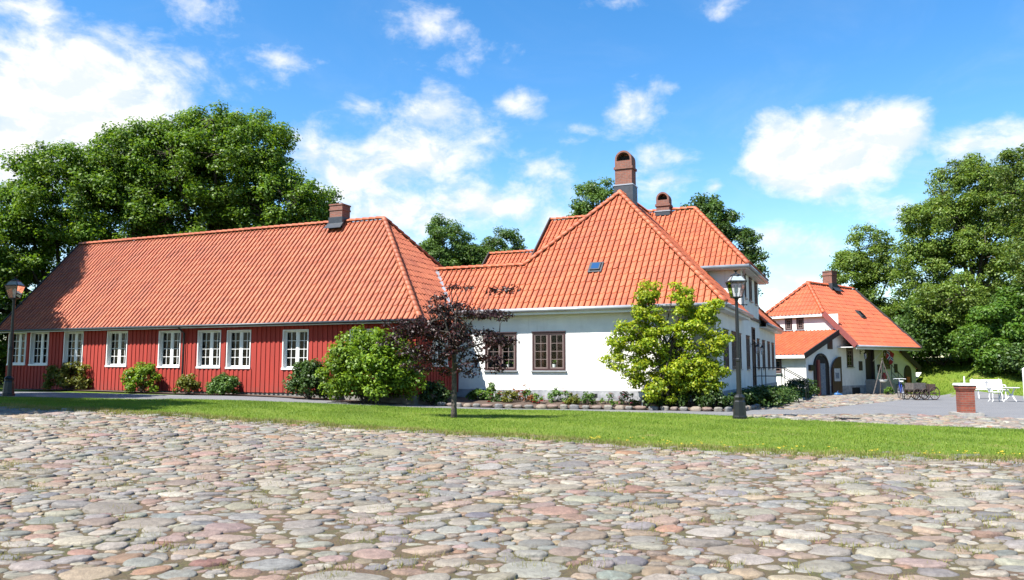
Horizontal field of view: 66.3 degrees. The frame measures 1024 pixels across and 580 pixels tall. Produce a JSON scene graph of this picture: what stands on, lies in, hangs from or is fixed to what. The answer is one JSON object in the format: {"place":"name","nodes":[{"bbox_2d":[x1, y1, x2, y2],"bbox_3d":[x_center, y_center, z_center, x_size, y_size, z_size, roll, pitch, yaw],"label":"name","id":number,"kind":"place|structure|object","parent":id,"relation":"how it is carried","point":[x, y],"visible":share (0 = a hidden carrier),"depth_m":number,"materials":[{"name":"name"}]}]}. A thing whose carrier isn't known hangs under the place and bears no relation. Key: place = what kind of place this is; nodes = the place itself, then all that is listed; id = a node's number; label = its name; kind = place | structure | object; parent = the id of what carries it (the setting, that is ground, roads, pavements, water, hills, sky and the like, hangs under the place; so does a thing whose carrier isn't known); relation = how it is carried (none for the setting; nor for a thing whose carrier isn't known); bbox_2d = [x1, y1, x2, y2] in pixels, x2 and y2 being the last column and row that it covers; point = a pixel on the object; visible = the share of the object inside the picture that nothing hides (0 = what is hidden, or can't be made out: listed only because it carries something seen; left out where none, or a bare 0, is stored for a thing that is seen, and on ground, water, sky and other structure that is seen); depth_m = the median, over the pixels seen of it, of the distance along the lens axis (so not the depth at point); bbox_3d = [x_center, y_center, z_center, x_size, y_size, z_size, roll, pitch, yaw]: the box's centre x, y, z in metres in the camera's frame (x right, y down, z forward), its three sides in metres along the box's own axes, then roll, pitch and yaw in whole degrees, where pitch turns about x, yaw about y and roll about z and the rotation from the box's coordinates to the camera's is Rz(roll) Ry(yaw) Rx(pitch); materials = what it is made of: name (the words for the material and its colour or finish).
{"place":"outdoors","nodes":[
{"label":"outdoors","id":0,"kind":"place"},
{"bbox_2d":[28,389,400,403],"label":"wall bed soil","id":1,"kind":"structure","parent":0,"point":[206,393],"depth_m":32.29,"materials":[{"name":"brown soil"}]},
{"bbox_2d":[40,361,92,390],"bbox_3d":[-20.314,3.949,35.972,2.242,1.400,1.561,-2,-6,18],"label":"bush","id":2,"kind":"object","parent":1,"relation":"on","point":[61,377],"visible":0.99,"depth_m":35.73,"materials":[{"name":"green plant"}]},
{"bbox_2d":[119,362,161,392],"bbox_3d":[-15.960,3.763,33.775,1.726,1.403,1.377,0,-6,0],"label":"garden bush","id":3,"kind":"object","parent":1,"relation":"on","point":[141,374],"visible":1,"depth_m":33.55,"materials":[{"name":"green plant"}]},
{"bbox_2d":[172,373,201,394],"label":"garden bush","id":4,"kind":"object","parent":1,"relation":"on","point":[188,383],"visible":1,"depth_m":32.68,"materials":[{"name":"green plant"}]},
{"bbox_2d":[205,372,241,395],"bbox_3d":[-11.791,3.843,32.011,1.466,0.979,1.237,0,-6,0],"label":"bush","id":5,"kind":"object","parent":1,"relation":"on","point":[221,383],"visible":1,"depth_m":31.75,"materials":[{"name":"green plant"}]},
{"bbox_2d":[282,358,329,398],"bbox_3d":[-7.691,3.410,29.907,1.780,1.630,1.648,-3,-7,31],"label":"garden bush","id":6,"kind":"object","parent":1,"relation":"on","point":[304,379],"visible":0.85,"depth_m":29.61,"materials":[{"name":"green plant"}]},
{"bbox_2d":[0,392,732,415],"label":"footpath","id":7,"kind":"structure","parent":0,"point":[87,395],"depth_m":28.76,"materials":[{"name":"grey stone"}]},
{"bbox_2d":[1,277,25,395],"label":"street lamp","id":8,"kind":"object","parent":7,"relation":"on","point":[8,387],"visible":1,"depth_m":28.68,"materials":[{"name":"black metal"}]},
{"bbox_2d":[0,404,1023,579],"bbox_3d":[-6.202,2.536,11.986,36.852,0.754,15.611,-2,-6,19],"label":"cobbled square","id":9,"kind":"structure","parent":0,"point":[99,511],"depth_m":9.10,"materials":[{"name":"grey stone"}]},
{"bbox_2d":[0,402,1023,579],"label":"grass tufts","id":10,"kind":"object","parent":9,"relation":"on","point":[624,443],"visible":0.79,"depth_m":13.49,"materials":[{"name":"green plant"}]},
{"bbox_2d":[0,396,1023,460],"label":"lawn","id":11,"kind":"structure","parent":0,"point":[499,419],"depth_m":19.45,"materials":[{"name":"green plant"}]},
{"bbox_2d":[376,283,521,417],"bbox_3d":[-1.815,1.841,22.695,4.208,4.111,2.099,0,-6,0],"label":"copper beech","id":12,"kind":"object","parent":11,"relation":"on","point":[412,330],"visible":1,"depth_m":22.58,"materials":[{"name":"purple plant"}]},
{"bbox_2d":[725,270,746,418],"bbox_3d":[6.640,1.615,23.053,0.648,4.410,0.515,0,-6,0],"label":"street lamp","id":13,"kind":"object","parent":11,"relation":"on","point":[739,408],"visible":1,"depth_m":22.98,"materials":[{"name":"black metal"}]},
{"bbox_2d":[588,435,1022,453],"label":"wildflower scatter","id":14,"kind":"object","parent":11,"relation":"on","point":[803,446],"visible":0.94,"depth_m":14.68,"materials":[{"name":"green plant"}]},
{"bbox_2d":[0,357,1023,410],"bbox_3d":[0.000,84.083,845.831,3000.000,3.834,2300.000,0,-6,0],"label":"ground","id":15,"kind":"structure","parent":0,"point":[964,366],"depth_m":51.82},
{"bbox_2d":[0,292,7,361],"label":"maple tree","id":16,"kind":"object","parent":15,"relation":"on","point":[3,350],"visible":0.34,"depth_m":43.16,"materials":[{"name":"green plant"}]},
{"bbox_2d":[0,303,16,383],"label":"thicket bush","id":17,"kind":"object","parent":15,"relation":"on","point":[2,366],"visible":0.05,"depth_m":49.72,"materials":[{"name":"green plant"}]},
{"bbox_2d":[0,139,172,317],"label":"maple tree","id":18,"kind":"object","parent":15,"relation":"on","point":[83,194],"visible":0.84,"depth_m":46.64,"materials":[{"name":"green plant"}]},
{"bbox_2d":[73,100,343,239],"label":"maple tree","id":19,"kind":"object","parent":15,"relation":"on","point":[185,167],"visible":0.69,"depth_m":48.65,"materials":[{"name":"green plant"}]},
{"bbox_2d":[0,203,464,404],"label":"red house","id":20,"kind":"structure","parent":15,"relation":"on","point":[257,311],"depth_m":34.88,"materials":[{"name":"weathered clay tile"},{"name":"red painted wood boards"},{"name":"white paint"}]},
{"bbox_2d":[6,332,46,364],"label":"window","id":21,"kind":"structure","parent":20,"relation":"in","point":[18,337],"depth_m":38.36,"materials":[{"name":"white paint"}]},
{"bbox_2d":[28,332,49,365],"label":"window","id":22,"kind":"structure","parent":20,"relation":"in","point":[37,355],"depth_m":37.80,"materials":[{"name":"white paint"}]},
{"bbox_2d":[63,331,83,365],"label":"window","id":23,"kind":"structure","parent":20,"relation":"in","point":[73,340],"depth_m":36.93,"materials":[{"name":"white paint"}]},
{"bbox_2d":[105,331,127,366],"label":"window","id":24,"kind":"structure","parent":20,"relation":"in","point":[117,341],"depth_m":35.83,"materials":[{"name":"white paint"}]},
{"bbox_2d":[156,330,180,367],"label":"window","id":25,"kind":"structure","parent":20,"relation":"in","point":[169,342],"depth_m":34.58,"materials":[{"name":"white paint"}]},
{"bbox_2d":[196,330,246,367],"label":"window","id":26,"kind":"structure","parent":20,"relation":"in","point":[209,341],"depth_m":33.75,"materials":[{"name":"white paint"}]},
{"bbox_2d":[225,330,250,368],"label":"window","id":27,"kind":"structure","parent":20,"relation":"in","point":[235,338],"depth_m":33.06,"materials":[{"name":"white paint"}]},
{"bbox_2d":[281,329,308,369],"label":"window","id":28,"kind":"structure","parent":20,"relation":"in","point":[295,343],"depth_m":31.97,"materials":[{"name":"white paint"}]},
{"bbox_2d":[432,326,448,366],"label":"window","id":29,"kind":"structure","parent":20,"relation":"in","point":[436,352],"depth_m":31.81,"materials":[{"name":"white paint"}]},
{"bbox_2d":[314,324,428,403],"bbox_3d":[-5.115,2.746,28.796,4.216,2.978,3.275,0,-6,0],"label":"garden bush","id":30,"kind":"object","parent":15,"relation":"on","point":[354,366],"visible":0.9,"depth_m":28.10,"materials":[{"name":"green plant"}]},
{"bbox_2d":[420,380,451,405],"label":"garden bush","id":31,"kind":"object","parent":15,"relation":"on","point":[443,394],"visible":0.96,"depth_m":29.80,"materials":[{"name":"green plant"}]},
{"bbox_2d":[419,213,485,269],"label":"lime tree","id":32,"kind":"object","parent":15,"relation":"on","point":[462,249],"visible":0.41,"depth_m":61.83,"materials":[{"name":"green plant"}]},
{"bbox_2d":[461,226,527,268],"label":"lime tree","id":33,"kind":"object","parent":15,"relation":"on","point":[490,244],"visible":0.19,"depth_m":62.64,"materials":[{"name":"green plant"}]},
{"bbox_2d":[560,176,614,219],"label":"birch tree","id":34,"kind":"object","parent":15,"relation":"on","point":[594,192],"visible":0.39,"depth_m":60.07,"materials":[{"name":"green plant"}]},
{"bbox_2d":[434,150,808,408],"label":"white house","id":35,"kind":"structure","parent":15,"relation":"on","point":[578,279],"depth_m":32.27,"materials":[{"name":"orange ceramic"}]},
{"bbox_2d":[483,332,517,371],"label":"window","id":36,"kind":"structure","parent":35,"relation":"in","point":[511,352],"depth_m":32.01,"materials":[{"name":"red paint"}]},
{"bbox_2d":[530,331,566,371],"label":"window","id":37,"kind":"structure","parent":35,"relation":"in","point":[547,346],"depth_m":31.27,"materials":[{"name":"red paint"}]},
{"bbox_2d":[723,328,730,369],"bbox_3d":[8.318,2.328,30.512,0.185,1.605,1.340,-2,-6,24],"label":"window","id":38,"kind":"structure","parent":35,"relation":"in","point":[726,359],"depth_m":30.77,"materials":[{"name":"red paint"}]},
{"bbox_2d":[731,331,735,369],"bbox_3d":[9.205,2.527,32.515,0.185,1.605,1.340,-2,-6,24],"label":"window","id":39,"kind":"structure","parent":35,"relation":"in","point":[732,332],"depth_m":32.43,"materials":[{"name":"red paint"}]},
{"bbox_2d":[746,335,751,369],"bbox_3d":[11.000,2.930,36.567,0.185,1.605,1.200,-2,-6,24],"label":"window","id":40,"kind":"structure","parent":35,"relation":"in","point":[747,336],"depth_m":36.55,"materials":[{"name":"red paint"}]},
{"bbox_2d":[748,277,753,302],"bbox_3d":[11.625,0.016,38.282,0.185,1.185,1.100,-2,-6,24],"label":"window","id":41,"kind":"structure","parent":35,"relation":"in","point":[750,280],"depth_m":38.25,"materials":[{"name":"red paint"}]},
{"bbox_2d":[751,327,756,385],"bbox_3d":[11.854,3.277,38.460,0.100,2.870,1.100,-2,-6,24],"label":"door","id":42,"kind":"structure","parent":35,"relation":"in","point":[752,328],"depth_m":38.56,"materials":[{"name":"red paint"}]},
{"bbox_2d":[754,282,758,305],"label":"window","id":43,"kind":"structure","parent":35,"relation":"in","point":[755,284],"depth_m":40.25,"materials":[{"name":"red paint"}]},
{"bbox_2d":[757,338,760,369],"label":"window","id":44,"kind":"structure","parent":35,"relation":"in","point":[758,355],"depth_m":40.54,"materials":[{"name":"red paint"}]},
{"bbox_2d":[762,340,766,369],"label":"window","id":45,"kind":"structure","parent":35,"relation":"in","point":[763,341],"depth_m":42.57,"materials":[{"name":"red paint"}]},
{"bbox_2d":[767,341,771,369],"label":"window","id":46,"kind":"structure","parent":35,"relation":"in","point":[768,343],"depth_m":44.88,"materials":[{"name":"red paint"}]},
{"bbox_2d":[771,342,775,369],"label":"window","id":47,"kind":"structure","parent":35,"relation":"in","point":[772,344],"depth_m":47.03,"materials":[{"name":"red paint"}]},
{"bbox_2d":[679,192,770,296],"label":"oak tree","id":48,"kind":"object","parent":15,"relation":"on","point":[711,207],"visible":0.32,"depth_m":61.50,"materials":[{"name":"green plant"}]},
{"bbox_2d":[765,270,922,395],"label":"white barn","id":49,"kind":"structure","parent":15,"relation":"on","point":[833,338],"depth_m":56.49,"materials":[{"name":"ceramic"}]},
{"bbox_2d":[776,359,782,373],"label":"window","id":50,"kind":"structure","parent":49,"relation":"in","point":[778,361],"depth_m":52.98,"materials":[{"name":"black glass"}]},
{"bbox_2d":[784,318,801,330],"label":"window","id":51,"kind":"structure","parent":49,"relation":"in","point":[788,321],"depth_m":57.69,"materials":[{"name":"white paint"}]},
{"bbox_2d":[795,317,804,330],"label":"window","id":52,"kind":"structure","parent":49,"relation":"in","point":[798,320],"depth_m":56.97,"materials":[{"name":"white paint"}]},
{"bbox_2d":[813,353,829,394],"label":"doorway","id":53,"kind":"structure","parent":49,"relation":"in","point":[821,374],"depth_m":52.61,"materials":[{"name":"brown wood"}]},
{"bbox_2d":[831,357,842,392],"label":"door","id":54,"kind":"structure","parent":49,"relation":"in","point":[836,370],"depth_m":53.70,"materials":[{"name":"red paint"}]},
{"bbox_2d":[846,348,854,367],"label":"window","id":55,"kind":"structure","parent":49,"relation":"in","point":[849,351],"depth_m":55.65,"materials":[{"name":"red paint"}]},
{"bbox_2d":[865,349,874,379],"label":"door","id":56,"kind":"structure","parent":49,"relation":"in","point":[869,363],"depth_m":57.69,"materials":[{"name":"brown wood"}]},
{"bbox_2d":[873,350,893,363],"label":"flag","id":57,"kind":"object","parent":49,"relation":"hanging from","point":[889,355],"visible":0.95,"depth_m":57.63,"materials":[{"name":"red fabric"}]},
{"bbox_2d":[883,350,890,369],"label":"window","id":58,"kind":"structure","parent":49,"relation":"in","point":[886,361],"depth_m":59.35,"materials":[{"name":"red paint"}]},
{"bbox_2d":[904,365,911,382],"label":"doorway","id":59,"kind":"structure","parent":49,"relation":"in","point":[907,370],"depth_m":61.41,"materials":[{"name":"brown wood"}]},
{"bbox_2d":[819,222,920,319],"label":"ash tree","id":60,"kind":"object","parent":15,"relation":"on","point":[863,269],"visible":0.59,"depth_m":73.55,"materials":[{"name":"green plant"}]},
{"bbox_2d":[882,311,931,362],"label":"thicket bush","id":61,"kind":"object","parent":15,"relation":"on","point":[920,359],"visible":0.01,"depth_m":66.17,"materials":[{"name":"green plant"}]},
{"bbox_2d":[900,292,954,358],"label":"elder tree","id":62,"kind":"object","parent":15,"relation":"on","point":[937,354],"visible":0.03,"depth_m":71.14,"materials":[{"name":"green plant"}]},
{"bbox_2d":[891,297,980,365],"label":"thicket bush","id":63,"kind":"object","parent":15,"relation":"on","point":[922,330],"visible":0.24,"depth_m":64.33,"materials":[{"name":"green plant"}]},
{"bbox_2d":[885,152,1023,357],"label":"ash tree","id":64,"kind":"object","parent":15,"relation":"on","point":[969,241],"visible":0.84,"depth_m":66.07,"materials":[{"name":"green plant"}]},
{"bbox_2d":[949,376,984,416],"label":"brick pillar","id":65,"kind":"structure","parent":15,"relation":"on","point":[965,399],"depth_m":25.07,"materials":[{"name":"red brick"}]},
{"bbox_2d":[928,283,1012,355],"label":"thicket bush","id":66,"kind":"object","parent":15,"relation":"on","point":[992,301],"visible":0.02,"depth_m":64.35,"materials":[{"name":"green plant"}]},
{"bbox_2d":[944,284,1023,375],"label":"elder tree","id":67,"kind":"object","parent":15,"relation":"on","point":[998,324],"visible":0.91,"depth_m":52.12,"materials":[{"name":"green plant"}]},
{"bbox_2d":[983,143,1023,288],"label":"chestnut tree","id":68,"kind":"object","parent":15,"relation":"on","point":[1014,220],"visible":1,"depth_m":54.92,"materials":[{"name":"green plant"}]},
{"bbox_2d":[994,342,1023,375],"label":"thicket bush","id":69,"kind":"object","parent":15,"relation":"on","point":[1013,362],"visible":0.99,"depth_m":49.70,"materials":[{"name":"green plant"}]},
{"bbox_2d":[0,0,1023,357],"label":"sky","id":70,"kind":"structure","parent":0,"point":[812,121],"materials":[{"name":"blue"}]},
{"bbox_2d":[435,396,752,410],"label":"flower bed soil","id":71,"kind":"structure","parent":0,"point":[463,400],"depth_m":29.79,"materials":[{"name":"brown soil"}]},
{"bbox_2d":[465,388,486,399],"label":"garden plant","id":72,"kind":"object","parent":71,"relation":"on","point":[473,394],"visible":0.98,"depth_m":31.20,"materials":[{"name":"green plant"}]},
{"bbox_2d":[485,382,501,399],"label":"rose bush","id":73,"kind":"object","parent":71,"relation":"on","point":[491,390],"visible":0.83,"depth_m":31.16,"materials":[{"name":"green plant"}]},
{"bbox_2d":[487,391,502,401],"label":"rose bush","id":74,"kind":"object","parent":71,"relation":"on","point":[496,397],"visible":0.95,"depth_m":30.64,"materials":[{"name":"green plant"}]},
{"bbox_2d":[501,390,518,402],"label":"garden plant","id":75,"kind":"object","parent":71,"relation":"on","point":[512,396],"visible":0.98,"depth_m":30.42,"materials":[{"name":"green plant"}]},
{"bbox_2d":[519,389,531,401],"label":"rose bush","id":76,"kind":"object","parent":71,"relation":"on","point":[525,393],"visible":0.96,"depth_m":30.49,"materials":[{"name":"green plant"}]},
{"bbox_2d":[532,392,544,403],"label":"rose bush","id":77,"kind":"object","parent":71,"relation":"on","point":[537,397],"visible":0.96,"depth_m":29.98,"materials":[{"name":"green plant"}]},
{"bbox_2d":[547,387,563,402],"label":"garden plant","id":78,"kind":"object","parent":71,"relation":"on","point":[556,392],"visible":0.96,"depth_m":30.18,"materials":[{"name":"green plant"}]},
{"bbox_2d":[561,388,572,402],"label":"rose bush","id":79,"kind":"object","parent":71,"relation":"on","point":[569,394],"visible":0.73,"depth_m":29.93,"materials":[{"name":"green plant"}]},
{"bbox_2d":[565,393,580,403],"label":"garden plant","id":80,"kind":"object","parent":71,"relation":"on","point":[573,399],"visible":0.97,"depth_m":29.41,"materials":[{"name":"green plant"}]},
{"bbox_2d":[579,391,596,404],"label":"garden plant","id":81,"kind":"object","parent":71,"relation":"on","point":[587,398],"visible":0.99,"depth_m":29.36,"materials":[{"name":"green plant"}]},
{"bbox_2d":[599,392,614,403],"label":"rose bush","id":82,"kind":"object","parent":71,"relation":"on","point":[602,398],"visible":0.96,"depth_m":29.29,"materials":[{"name":"green plant"}]},
{"bbox_2d":[617,391,640,404],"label":"rose bush","id":83,"kind":"object","parent":71,"relation":"on","point":[631,401],"visible":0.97,"depth_m":28.88,"materials":[{"name":"green plant"}]},
{"bbox_2d":[640,387,674,405],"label":"shade shrub","id":84,"kind":"object","parent":71,"relation":"on","point":[657,403],"visible":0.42,"depth_m":28.02,"materials":[{"name":"green plant"}]},
{"bbox_2d":[597,279,735,409],"bbox_3d":[5.481,2.023,28.048,4.871,4.912,1.687,-1,-6,12],"label":"magnolia tree","id":85,"kind":"object","parent":71,"relation":"on","point":[695,371],"visible":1,"depth_m":27.82,"materials":[{"name":"green plant"}]},
{"bbox_2d":[671,386,704,406],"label":"shade shrub","id":86,"kind":"object","parent":71,"relation":"on","point":[693,394],"visible":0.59,"depth_m":27.70,"materials":[{"name":"green plant"}]},
{"bbox_2d":[693,388,734,408],"bbox_3d":[7.153,3.789,27.319,1.246,0.748,1.286,5,-7,-40],"label":"shade shrub","id":87,"kind":"object","parent":71,"relation":"on","point":[711,398],"visible":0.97,"depth_m":27.14,"materials":[{"name":"green plant"}]},
{"bbox_2d":[731,385,785,406],"bbox_3d":[9.284,4.055,29.911,2.299,0.897,1.837,0,-6,0],"label":"shade shrub","id":88,"kind":"object","parent":71,"relation":"on","point":[765,397],"visible":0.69,"depth_m":29.52,"materials":[{"name":"green plant"}]},
{"bbox_2d":[742,385,791,403],"bbox_3d":[10.101,4.246,31.598,2.232,0.858,1.590,2,-6,-21],"label":"shade shrub","id":89,"kind":"object","parent":71,"relation":"on","point":[785,398],"visible":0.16,"depth_m":31.40,"materials":[{"name":"green plant"}]},
{"bbox_2d":[754,386,795,402],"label":"shade shrub","id":90,"kind":"object","parent":71,"relation":"on","point":[787,391],"visible":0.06,"depth_m":33.03,"materials":[{"name":"green plant"}]},
{"bbox_2d":[755,385,802,401],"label":"shade shrub","id":91,"kind":"object","parent":71,"relation":"on","point":[795,394],"visible":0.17,"depth_m":34.72,"materials":[{"name":"green plant"}]},
{"bbox_2d":[756,393,916,409],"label":"cobbled yard","id":92,"kind":"structure","parent":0,"point":[836,400],"depth_m":36.30,"materials":[{"name":"grey stone"}]},
{"bbox_2d":[779,385,811,397],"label":"shade shrub","id":93,"kind":"object","parent":92,"relation":"on","point":[801,391],"visible":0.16,"depth_m":38.85,"materials":[{"name":"green plant"}]},
{"bbox_2d":[784,377,819,396],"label":"shade shrub","id":94,"kind":"object","parent":92,"relation":"on","point":[812,387],"visible":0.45,"depth_m":40.80,"materials":[{"name":"green plant"}]},
{"bbox_2d":[873,358,894,393],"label":"wooden tripod","id":95,"kind":"object","parent":92,"relation":"on","point":[881,365],"visible":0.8,"depth_m":54.17,"materials":[{"name":"grey wood"}]},
{"bbox_2d":[883,387,894,394],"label":"potted plant","id":96,"kind":"object","parent":92,"relation":"on","point":[887,390],"visible":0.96,"depth_m":53.65,"materials":[{"name":"green plant"}]},
{"bbox_2d":[894,378,904,399],"bbox_3d":[19.150,4.867,38.608,0.583,1.010,1.716,-2,-6,16],"label":"bicycle","id":97,"kind":"object","parent":92,"relation":"on","point":[900,391],"visible":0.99,"depth_m":38.75,"materials":[{"name":"blue metal"}]},
{"bbox_2d":[724,391,1023,417],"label":"yard road","id":98,"kind":"structure","parent":0,"point":[1010,406],"depth_m":29.88,"materials":[{"name":"grey asphalt"}]},
{"bbox_2d":[903,383,939,399],"bbox_3d":[19.833,4.914,38.015,1.473,0.815,0.832,1,-6,-10],"label":"farm wagon","id":99,"kind":"object","parent":98,"relation":"on","point":[918,388],"visible":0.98,"depth_m":37.73,"materials":[{"name":"grey wood"}]},
{"bbox_2d":[970,379,1008,398],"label":"garden bench","id":100,"kind":"object","parent":98,"relation":"on","point":[982,384],"visible":0.69,"depth_m":40.27,"materials":[{"name":"white wood"}]},
{"bbox_2d":[985,380,1003,401],"bbox_3d":[22.041,4.620,35.831,0.622,0.985,0.616,-1,-6,12],"label":"garden chair","id":101,"kind":"object","parent":98,"relation":"on","point":[988,386],"visible":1,"depth_m":35.83,"materials":[{"name":"white wood"}]},
{"bbox_2d":[746,412,1023,428],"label":"cobbled strip","id":102,"kind":"object","parent":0,"point":[971,421],"visible":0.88,"depth_m":22.91,"materials":[{"name":"grey stone"}]},
{"bbox_2d":[903,362,1023,395],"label":"mound grass","id":103,"kind":"structure","parent":0,"point":[962,381],"depth_m":59.52,"materials":[{"name":"green plant"}]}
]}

